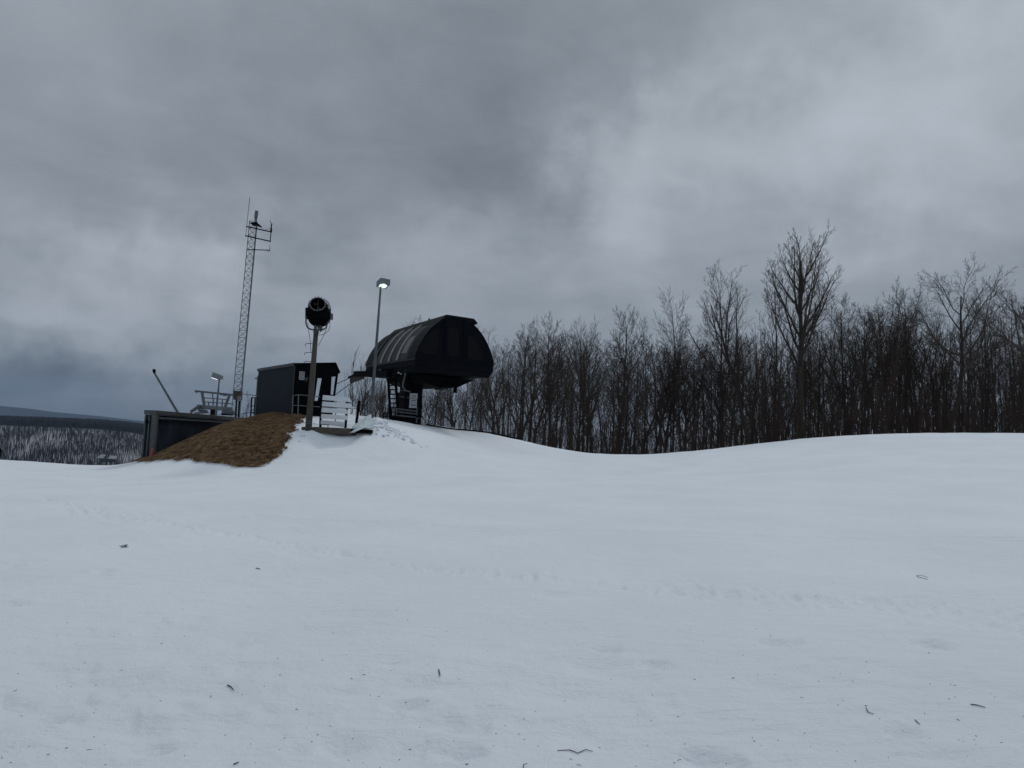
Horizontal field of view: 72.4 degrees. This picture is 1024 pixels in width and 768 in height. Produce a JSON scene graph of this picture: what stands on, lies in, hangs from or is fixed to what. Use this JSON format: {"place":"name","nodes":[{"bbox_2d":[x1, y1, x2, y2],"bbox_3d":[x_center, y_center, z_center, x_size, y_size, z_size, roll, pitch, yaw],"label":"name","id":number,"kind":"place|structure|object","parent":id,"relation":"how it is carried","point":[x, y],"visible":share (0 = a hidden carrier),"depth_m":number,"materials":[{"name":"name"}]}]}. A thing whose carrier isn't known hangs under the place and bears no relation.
{"place":"outdoors","nodes":[
{"label":"outdoors","id":0,"kind":"place"},
{"bbox_2d":[0,425,142,464],"bbox_3d":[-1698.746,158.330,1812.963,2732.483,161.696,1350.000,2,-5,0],"label":"hillside","id":1,"kind":"structure","parent":0,"point":[32,441],"depth_m":1480.65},
{"bbox_2d":[0,415,143,464],"bbox_3d":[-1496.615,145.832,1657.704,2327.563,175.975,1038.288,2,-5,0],"label":"woods","id":2,"kind":"object","parent":1,"relation":"on","point":[37,423],"visible":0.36,"depth_m":1502.00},
{"bbox_2d":[130,411,305,466],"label":"dry grass","id":3,"kind":"structure","parent":0,"point":[253,432],"depth_m":32.77,"materials":[{"name":"plant"}]},
{"bbox_2d":[0,406,599,452],"bbox_3d":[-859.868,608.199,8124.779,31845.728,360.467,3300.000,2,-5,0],"label":"mountains","id":4,"kind":"structure","parent":0,"point":[10,411],"depth_m":8519.98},
{"bbox_2d":[426,424,519,439],"bbox_3d":[-2.445,3.203,46.632,6.900,0.798,0.376,4,-5,-26],"label":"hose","id":5,"kind":"object","parent":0,"point":[472,430],"visible":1,"depth_m":46.65,"materials":[{"name":"black rubber"}]},
{"bbox_2d":[0,406,1023,767],"bbox_3d":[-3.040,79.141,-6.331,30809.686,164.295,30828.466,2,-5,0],"label":"snow ground","id":6,"kind":"structure","parent":0,"point":[536,604],"depth_m":6.72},
{"bbox_2d":[141,410,241,457],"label":"shed","id":7,"kind":"structure","parent":6,"relation":"on","point":[161,431],"depth_m":35.65,"materials":[{"name":"grey metal"}]},
{"bbox_2d":[190,390,234,415],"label":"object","id":8,"kind":"structure","parent":6,"relation":"on","point":[225,410],"depth_m":119.66,"materials":[{"name":"grey metal"}]},
{"bbox_2d":[231,197,272,416],"bbox_3d":[-18.697,-4.699,50.353,2.177,17.785,1.052,2,-5,0],"label":"lattice mast","id":9,"kind":"object","parent":6,"relation":"on","point":[237,396],"visible":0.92,"depth_m":50.49,"materials":[{"name":"grey metal"}]},
{"bbox_2d":[300,296,332,430],"bbox_3d":[-9.508,-0.923,34.082,1.313,6.601,1.731,4,-5,-24],"label":"snow gun","id":10,"kind":"object","parent":6,"relation":"on","point":[318,315],"visible":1,"depth_m":34.02,"materials":[{"name":"black metal"}]},
{"bbox_2d":[319,394,352,427],"bbox_3d":[-8.581,1.347,34.258,1.725,1.620,0.350,2,-5,6],"label":"slatted barrier","id":11,"kind":"object","parent":6,"relation":"on","point":[347,405],"visible":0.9,"depth_m":34.14,"materials":[{"name":"white wood"}]},
{"bbox_2d":[301,427,372,435],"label":"retaining wall","id":12,"kind":"structure","parent":6,"relation":"on","point":[337,431],"depth_m":33.67,"materials":[{"name":"concrete"}]},
{"bbox_2d":[350,414,374,432],"bbox_3d":[-7.346,1.955,34.983,1.114,1.041,3.470,3,-5,-8],"label":"snow pile","id":13,"kind":"object","parent":12,"relation":"on","point":[367,422],"visible":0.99,"depth_m":34.69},
{"bbox_2d":[278,417,428,454],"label":"snow clumps","id":14,"kind":"object","parent":6,"relation":"on","point":[381,423],"visible":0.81,"depth_m":35.14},
{"bbox_2d":[354,360,379,415],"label":"bare tree","id":15,"kind":"object","parent":6,"relation":"on","point":[365,384],"visible":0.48,"depth_m":62.76,"materials":[{"name":"brown plant"}]},
{"bbox_2d":[369,278,389,418],"bbox_3d":[-7.249,-1.736,38.242,0.677,8.121,0.589,6,-6,-40],"label":"lamp post","id":16,"kind":"object","parent":6,"relation":"on","point":[383,283],"visible":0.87,"depth_m":38.21,"materials":[{"name":"grey metal"}]},
{"bbox_2d":[387,378,399,419],"bbox_3d":[-7.586,0.988,44.623,0.605,2.795,1.290,5,-5,-32],"label":"service ladder","id":17,"kind":"object","parent":6,"relation":"on","point":[395,394],"visible":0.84,"depth_m":44.66,"materials":[{"name":"metal"}]},
{"bbox_2d":[383,394,421,424],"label":"access platform","id":18,"kind":"structure","parent":6,"relation":"on","point":[417,417],"depth_m":43.39,"materials":[{"name":"black paint"}]},
{"bbox_2d":[348,315,493,424],"bbox_3d":[-7.258,-0.450,49.686,6.429,7.535,14.885,4,-5,-26],"label":"lift terminal","id":19,"kind":"object","parent":6,"relation":"on","point":[446,352],"visible":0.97,"depth_m":44.05,"materials":[{"name":"black paint"}]},
{"bbox_2d":[425,388,465,427],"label":"bare tree","id":20,"kind":"object","parent":6,"relation":"on","point":[449,405],"visible":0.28,"depth_m":80.02,"materials":[{"name":"brown plant"}]},
{"bbox_2d":[457,346,498,429],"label":"bare tree","id":21,"kind":"object","parent":6,"relation":"on","point":[473,387],"visible":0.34,"depth_m":59.62,"materials":[{"name":"brown plant"}]},
{"bbox_2d":[472,347,513,429],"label":"bare tree","id":22,"kind":"object","parent":6,"relation":"on","point":[478,381],"visible":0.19,"depth_m":80.58,"materials":[{"name":"brown plant"}]},
{"bbox_2d":[472,363,517,432],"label":"bare tree","id":23,"kind":"object","parent":6,"relation":"on","point":[492,390],"visible":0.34,"depth_m":71.67,"materials":[{"name":"brown plant"}]},
{"bbox_2d":[477,326,515,435],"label":"bare tree","id":24,"kind":"object","parent":6,"relation":"on","point":[494,408],"visible":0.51,"depth_m":61.87,"materials":[{"name":"brown plant"}]},
{"bbox_2d":[489,347,521,433],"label":"bare tree","id":25,"kind":"object","parent":6,"relation":"on","point":[498,358],"visible":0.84,"depth_m":63.32,"materials":[{"name":"grey plant"}]},
{"bbox_2d":[492,337,526,435],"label":"bare tree","id":26,"kind":"object","parent":6,"relation":"on","point":[509,378],"visible":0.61,"depth_m":71.90,"materials":[{"name":"grey plant"}]},
{"bbox_2d":[498,317,539,437],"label":"bare tree","id":27,"kind":"object","parent":6,"relation":"on","point":[525,366],"visible":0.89,"depth_m":64.27,"materials":[{"name":"grey plant"}]},
{"bbox_2d":[493,331,546,439],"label":"bare tree","id":28,"kind":"object","parent":6,"relation":"on","point":[518,336],"visible":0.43,"depth_m":77.99,"materials":[{"name":"grey plant"}]},
{"bbox_2d":[498,334,567,440],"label":"bare tree","id":29,"kind":"object","parent":6,"relation":"on","point":[534,371],"visible":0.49,"depth_m":75.23,"materials":[{"name":"grey plant"}]},
{"bbox_2d":[522,356,546,441],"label":"sapling","id":30,"kind":"object","parent":6,"relation":"on","point":[530,414],"visible":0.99,"depth_m":59.02,"materials":[{"name":"brown plant"}]},
{"bbox_2d":[493,328,578,435],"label":"bare tree","id":31,"kind":"object","parent":6,"relation":"on","point":[538,373],"visible":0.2,"depth_m":86.07,"materials":[{"name":"grey plant"}]},
{"bbox_2d":[511,331,575,442],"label":"bare tree","id":32,"kind":"object","parent":6,"relation":"on","point":[552,377],"visible":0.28,"depth_m":75.50,"materials":[{"name":"grey plant"}]},
{"bbox_2d":[518,313,573,446],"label":"bare tree","id":33,"kind":"object","parent":6,"relation":"on","point":[551,340],"visible":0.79,"depth_m":66.12,"materials":[{"name":"grey plant"}]},
{"bbox_2d":[504,330,591,442],"bbox_3d":[2.832,1.139,63.673,7.468,12.009,5.917,2,-3,-13],"label":"bare tree","id":34,"kind":"object","parent":6,"relation":"on","point":[544,394],"visible":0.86,"depth_m":63.68,"materials":[{"name":"grey plant"}]},
{"bbox_2d":[541,347,578,441],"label":"bare tree","id":35,"kind":"object","parent":6,"relation":"on","point":[558,419],"visible":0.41,"depth_m":68.94,"materials":[{"name":"grey plant"}]},
{"bbox_2d":[546,333,591,447],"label":"bare tree","id":36,"kind":"object","parent":6,"relation":"on","point":[567,374],"visible":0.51,"depth_m":70.21,"materials":[{"name":"grey plant"}]},
{"bbox_2d":[546,351,594,448],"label":"bare tree","id":37,"kind":"object","parent":6,"relation":"on","point":[572,388],"visible":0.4,"depth_m":71.62,"materials":[{"name":"grey plant"}]},
{"bbox_2d":[563,354,595,449],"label":"sapling","id":38,"kind":"object","parent":6,"relation":"on","point":[572,403],"visible":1,"depth_m":57.84,"materials":[{"name":"brown plant"}]},
{"bbox_2d":[561,335,598,451],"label":"bare tree","id":39,"kind":"object","parent":6,"relation":"on","point":[578,382],"visible":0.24,"depth_m":75.43,"materials":[{"name":"grey plant"}]},
{"bbox_2d":[559,325,615,452],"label":"bare tree","id":40,"kind":"object","parent":6,"relation":"on","point":[586,365],"visible":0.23,"depth_m":86.11,"materials":[{"name":"grey plant"}]},
{"bbox_2d":[561,315,614,451],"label":"bare tree","id":41,"kind":"object","parent":6,"relation":"on","point":[583,386],"visible":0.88,"depth_m":67.53,"materials":[{"name":"grey plant"}]},
{"bbox_2d":[563,341,612,452],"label":"bare tree","id":42,"kind":"object","parent":6,"relation":"on","point":[599,358],"visible":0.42,"depth_m":74.06,"materials":[{"name":"grey plant"}]},
{"bbox_2d":[574,358,605,452],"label":"sapling","id":43,"kind":"object","parent":6,"relation":"on","point":[590,423],"visible":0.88,"depth_m":62.03,"materials":[{"name":"brown plant"}]},
{"bbox_2d":[593,382,618,453],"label":"sapling","id":44,"kind":"object","parent":6,"relation":"on","point":[607,405],"visible":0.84,"depth_m":60.07,"materials":[{"name":"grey plant"}]},
{"bbox_2d":[594,356,628,453],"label":"sapling","id":45,"kind":"object","parent":6,"relation":"on","point":[613,413],"visible":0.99,"depth_m":58.95,"materials":[{"name":"brown plant"}]},
{"bbox_2d":[593,330,641,432],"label":"bare tree","id":46,"kind":"object","parent":6,"relation":"on","point":[610,372],"visible":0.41,"depth_m":77.46,"materials":[{"name":"grey plant"}]},
{"bbox_2d":[597,352,646,453],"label":"bare tree","id":47,"kind":"object","parent":6,"relation":"on","point":[617,393],"visible":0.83,"depth_m":62.20,"materials":[{"name":"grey plant"}]},
{"bbox_2d":[592,304,657,453],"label":"bare tree","id":48,"kind":"object","parent":6,"relation":"on","point":[626,348],"visible":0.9,"depth_m":65.87,"materials":[{"name":"grey plant"}]},
{"bbox_2d":[234,298,1023,453],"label":"undergrowth","id":49,"kind":"object","parent":6,"relation":"on","point":[1008,419],"visible":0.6,"depth_m":62.49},
{"bbox_2d":[606,342,660,453],"bbox_3d":[10.925,1.866,62.126,4.920,11.660,4.512,4,-4,13],"label":"sapling","id":50,"kind":"object","parent":6,"relation":"on","point":[632,425],"visible":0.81,"depth_m":62.84,"materials":[{"name":"brown plant"}]},
{"bbox_2d":[613,326,653,453],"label":"bare tree","id":51,"kind":"object","parent":6,"relation":"on","point":[629,400],"visible":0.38,"depth_m":69.99,"materials":[{"name":"grey plant"}]},
{"bbox_2d":[615,340,671,453],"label":"bare tree","id":52,"kind":"object","parent":6,"relation":"on","point":[639,374],"visible":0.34,"depth_m":82.31,"materials":[{"name":"grey plant"}]},
{"bbox_2d":[626,335,667,453],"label":"bare tree","id":53,"kind":"object","parent":6,"relation":"on","point":[645,377],"visible":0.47,"depth_m":73.24,"materials":[{"name":"grey plant"}]},
{"bbox_2d":[638,364,666,453],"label":"sapling","id":54,"kind":"object","parent":6,"relation":"on","point":[647,407],"visible":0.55,"depth_m":68.45,"materials":[{"name":"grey plant"}]},
{"bbox_2d":[640,333,681,441],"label":"bare tree","id":55,"kind":"object","parent":6,"relation":"on","point":[656,383],"visible":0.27,"depth_m":85.54,"materials":[{"name":"grey plant"}]},
{"bbox_2d":[619,338,705,444],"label":"bare tree","id":56,"kind":"object","parent":6,"relation":"on","point":[656,392],"visible":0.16,"depth_m":82.00,"materials":[{"name":"grey plant"}]},
{"bbox_2d":[647,360,680,441],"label":"sapling","id":57,"kind":"object","parent":6,"relation":"on","point":[664,397],"visible":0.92,"depth_m":65.89,"materials":[{"name":"grey plant"}]},
{"bbox_2d":[655,347,684,450],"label":"sapling","id":58,"kind":"object","parent":6,"relation":"on","point":[667,396],"visible":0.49,"depth_m":69.42,"materials":[{"name":"grey plant"}]},
{"bbox_2d":[648,286,700,451],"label":"bare tree","id":59,"kind":"object","parent":6,"relation":"on","point":[671,320],"visible":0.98,"depth_m":66.42,"materials":[{"name":"grey plant"}]},
{"bbox_2d":[651,316,700,453],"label":"bare tree","id":60,"kind":"object","parent":6,"relation":"on","point":[670,364],"visible":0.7,"depth_m":68.62,"materials":[{"name":"grey plant"}]},
{"bbox_2d":[640,324,711,452],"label":"bare tree","id":61,"kind":"object","parent":6,"relation":"on","point":[672,386],"visible":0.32,"depth_m":77.42,"materials":[{"name":"grey plant"}]},
{"bbox_2d":[667,341,715,450],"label":"bare tree","id":62,"kind":"object","parent":6,"relation":"on","point":[699,391],"visible":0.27,"depth_m":77.55,"materials":[{"name":"grey plant"}]},
{"bbox_2d":[665,339,718,450],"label":"bare tree","id":63,"kind":"object","parent":6,"relation":"on","point":[688,381],"visible":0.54,"depth_m":74.64,"materials":[{"name":"grey plant"}]},
{"bbox_2d":[692,369,723,447],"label":"sapling","id":64,"kind":"object","parent":6,"relation":"on","point":[714,386],"visible":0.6,"depth_m":66.83,"materials":[{"name":"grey plant"}]},
{"bbox_2d":[685,340,732,442],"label":"bare tree","id":65,"kind":"object","parent":6,"relation":"on","point":[701,370],"visible":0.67,"depth_m":70.76,"materials":[{"name":"grey plant"}]},
{"bbox_2d":[693,353,732,447],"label":"sapling","id":66,"kind":"object","parent":6,"relation":"on","point":[720,410],"visible":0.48,"depth_m":69.19,"materials":[{"name":"grey plant"}]},
{"bbox_2d":[678,260,754,444],"bbox_3d":[17.720,-2.756,60.692,6.522,17.241,7.911,0,-5,22],"label":"bare tree","id":67,"kind":"object","parent":6,"relation":"on","point":[725,343],"visible":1,"depth_m":60.14,"materials":[{"name":"brown plant"}]},
{"bbox_2d":[691,297,751,447],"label":"bare tree","id":68,"kind":"object","parent":6,"relation":"on","point":[717,346],"visible":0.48,"depth_m":71.26,"materials":[{"name":"grey plant"}]},
{"bbox_2d":[689,352,754,445],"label":"bare tree","id":69,"kind":"object","parent":6,"relation":"on","point":[714,401],"visible":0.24,"depth_m":74.64,"materials":[{"name":"grey plant"}]},
{"bbox_2d":[704,331,775,446],"bbox_3d":[20.303,0.917,62.817,6.198,11.469,5.466,1,-4,10],"label":"bare tree","id":70,"kind":"object","parent":6,"relation":"on","point":[730,386],"visible":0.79,"depth_m":62.41,"materials":[{"name":"grey plant"}]},
{"bbox_2d":[716,332,768,442],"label":"bare tree","id":71,"kind":"object","parent":6,"relation":"on","point":[744,367],"visible":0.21,"depth_m":87.29,"materials":[{"name":"grey plant"}]},
{"bbox_2d":[721,335,790,439],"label":"bare tree","id":72,"kind":"object","parent":6,"relation":"on","point":[766,373],"visible":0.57,"depth_m":66.37,"materials":[{"name":"grey plant"}]},
{"bbox_2d":[756,264,811,438],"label":"bare tree","id":73,"kind":"object","parent":6,"relation":"on","point":[768,332],"visible":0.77,"depth_m":66.32,"materials":[{"name":"grey plant"}]},
{"bbox_2d":[778,349,820,404],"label":"bare tree","id":74,"kind":"object","parent":6,"relation":"on","point":[797,377],"visible":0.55,"depth_m":67.64,"materials":[{"name":"grey plant"}]},
{"bbox_2d":[763,333,836,440],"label":"bare tree","id":75,"kind":"object","parent":6,"relation":"on","point":[796,379],"visible":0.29,"depth_m":73.25,"materials":[{"name":"grey plant"}]},
{"bbox_2d":[762,219,845,438],"bbox_3d":[25.441,-4.534,62.731,7.353,20.805,9.182,-1,-6,36],"label":"bare tree","id":76,"kind":"object","parent":6,"relation":"on","point":[800,287],"visible":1,"depth_m":63.00,"materials":[{"name":"brown plant"}]},
{"bbox_2d":[789,334,831,436],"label":"bare tree","id":77,"kind":"object","parent":6,"relation":"on","point":[806,380],"visible":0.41,"depth_m":69.24,"materials":[{"name":"grey plant"}]},
{"bbox_2d":[779,336,854,433],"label":"bare tree","id":78,"kind":"object","parent":6,"relation":"on","point":[818,377],"visible":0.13,"depth_m":77.29,"materials":[{"name":"grey plant"}]},
{"bbox_2d":[793,325,843,437],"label":"bare tree","id":79,"kind":"object","parent":6,"relation":"on","point":[815,369],"visible":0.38,"depth_m":71.44,"materials":[{"name":"grey plant"}]},
{"bbox_2d":[808,335,849,435],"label":"bare tree","id":80,"kind":"object","parent":6,"relation":"on","point":[823,384],"visible":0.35,"depth_m":74.86,"materials":[{"name":"grey plant"}]},
{"bbox_2d":[786,311,873,434],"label":"bare tree","id":81,"kind":"object","parent":6,"relation":"on","point":[833,338],"visible":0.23,"depth_m":78.95,"materials":[{"name":"grey plant"}]},
{"bbox_2d":[805,291,873,435],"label":"bare tree","id":82,"kind":"object","parent":6,"relation":"on","point":[839,347],"visible":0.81,"depth_m":66.49,"materials":[{"name":"grey plant"}]},
{"bbox_2d":[825,337,866,434],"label":"bare tree","id":83,"kind":"object","parent":6,"relation":"on","point":[847,380],"visible":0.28,"depth_m":73.07,"materials":[{"name":"grey plant"}]},
{"bbox_2d":[840,304,886,434],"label":"bare tree","id":84,"kind":"object","parent":6,"relation":"on","point":[859,311],"visible":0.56,"depth_m":68.08,"materials":[{"name":"grey plant"}]},
{"bbox_2d":[833,310,894,432],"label":"bare tree","id":85,"kind":"object","parent":6,"relation":"on","point":[859,357],"visible":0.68,"depth_m":66.01,"materials":[{"name":"grey plant"}]},
{"bbox_2d":[839,308,906,433],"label":"bare tree","id":86,"kind":"object","parent":6,"relation":"on","point":[861,349],"visible":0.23,"depth_m":80.18,"materials":[{"name":"grey plant"}]},
{"bbox_2d":[843,308,921,433],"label":"bare tree","id":87,"kind":"object","parent":6,"relation":"on","point":[884,311],"visible":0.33,"depth_m":69.76,"materials":[{"name":"grey plant"}]},
{"bbox_2d":[863,312,906,430],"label":"bare tree","id":88,"kind":"object","parent":6,"relation":"on","point":[878,359],"visible":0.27,"depth_m":68.79,"materials":[{"name":"grey plant"}]},
{"bbox_2d":[842,277,930,433],"bbox_3d":[33.527,-1.943,63.208,7.906,15.128,6.264,-1,-5,28],"label":"bare tree","id":89,"kind":"object","parent":6,"relation":"on","point":[904,322],"visible":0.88,"depth_m":62.79,"materials":[{"name":"grey plant"}]},
{"bbox_2d":[867,321,912,433],"bbox_3d":[33.127,-0.166,61.287,4.206,10.661,3.438,3,-5,-5],"label":"sapling","id":90,"kind":"object","parent":6,"relation":"on","point":[886,378],"visible":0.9,"depth_m":61.23,"materials":[{"name":"grey plant"}]},
{"bbox_2d":[868,306,927,432],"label":"bare tree","id":91,"kind":"object","parent":6,"relation":"on","point":[902,358],"visible":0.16,"depth_m":76.69,"materials":[{"name":"grey plant"}]},
{"bbox_2d":[866,289,941,432],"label":"bare tree","id":92,"kind":"object","parent":6,"relation":"on","point":[910,365],"visible":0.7,"depth_m":66.47,"materials":[{"name":"grey plant"}]},
{"bbox_2d":[895,327,951,429],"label":"bare tree","id":93,"kind":"object","parent":6,"relation":"on","point":[919,376],"visible":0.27,"depth_m":75.08,"materials":[{"name":"grey plant"}]},
{"bbox_2d":[897,308,965,419],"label":"bare tree","id":94,"kind":"object","parent":6,"relation":"on","point":[926,359],"visible":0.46,"depth_m":74.51,"materials":[{"name":"grey plant"}]},
{"bbox_2d":[917,317,968,432],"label":"bare tree","id":95,"kind":"object","parent":6,"relation":"on","point":[943,360],"visible":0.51,"depth_m":72.86,"materials":[{"name":"grey plant"}]},
{"bbox_2d":[900,251,1017,432],"bbox_3d":[38.921,-2.883,61.010,8.354,15.792,11.283,-1,-5,33],"label":"bare tree","id":96,"kind":"object","parent":6,"relation":"on","point":[950,428],"visible":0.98,"depth_m":59.75,"materials":[{"name":"brown plant"}]},
{"bbox_2d":[939,319,992,425],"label":"bare tree","id":97,"kind":"object","parent":6,"relation":"on","point":[956,365],"visible":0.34,"depth_m":72.31,"materials":[{"name":"grey plant"}]},
{"bbox_2d":[949,313,987,429],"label":"bare tree","id":98,"kind":"object","parent":6,"relation":"on","point":[969,357],"visible":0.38,"depth_m":70.56,"materials":[{"name":"grey plant"}]},
{"bbox_2d":[955,296,1011,423],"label":"bare tree","id":99,"kind":"object","parent":6,"relation":"on","point":[985,347],"visible":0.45,"depth_m":66.76,"materials":[{"name":"grey plant"}]},
{"bbox_2d":[973,336,994,432],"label":"bare tree","id":100,"kind":"object","parent":6,"relation":"on","point":[981,393],"visible":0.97,"depth_m":59.30,"materials":[{"name":"grey plant"}]},
{"bbox_2d":[963,331,1012,432],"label":"bare tree","id":101,"kind":"object","parent":6,"relation":"on","point":[988,378],"visible":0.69,"depth_m":65.64,"materials":[{"name":"grey plant"}]},
{"bbox_2d":[959,283,1023,413],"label":"bare tree","id":102,"kind":"object","parent":6,"relation":"on","point":[1020,348],"visible":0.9,"depth_m":58.41,"materials":[{"name":"grey plant"}]},
{"bbox_2d":[989,304,1022,416],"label":"bare tree","id":103,"kind":"object","parent":6,"relation":"on","point":[1008,337],"visible":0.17,"depth_m":91.26,"materials":[{"name":"grey plant"}]},
{"bbox_2d":[0,0,1023,452],"label":"sky","id":104,"kind":"structure","parent":0,"point":[505,164],"materials":[{"name":"grey"}]},
{"bbox_3d":[-12.579,2.314,40.657,7.104,0.761,5.886,2,-5,0],"label":"foundation","id":105,"kind":"object","parent":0,"visible":0},
{"bbox_2d":[254,362,339,415],"bbox_3d":[-12.708,0.383,40.937,2.806,3.165,6.068,6,-6,-38],"label":"operator hut","id":106,"kind":"object","parent":105,"relation":"on","point":[278,387],"visible":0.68,"depth_m":39.14,"materials":[{"name":"black"}]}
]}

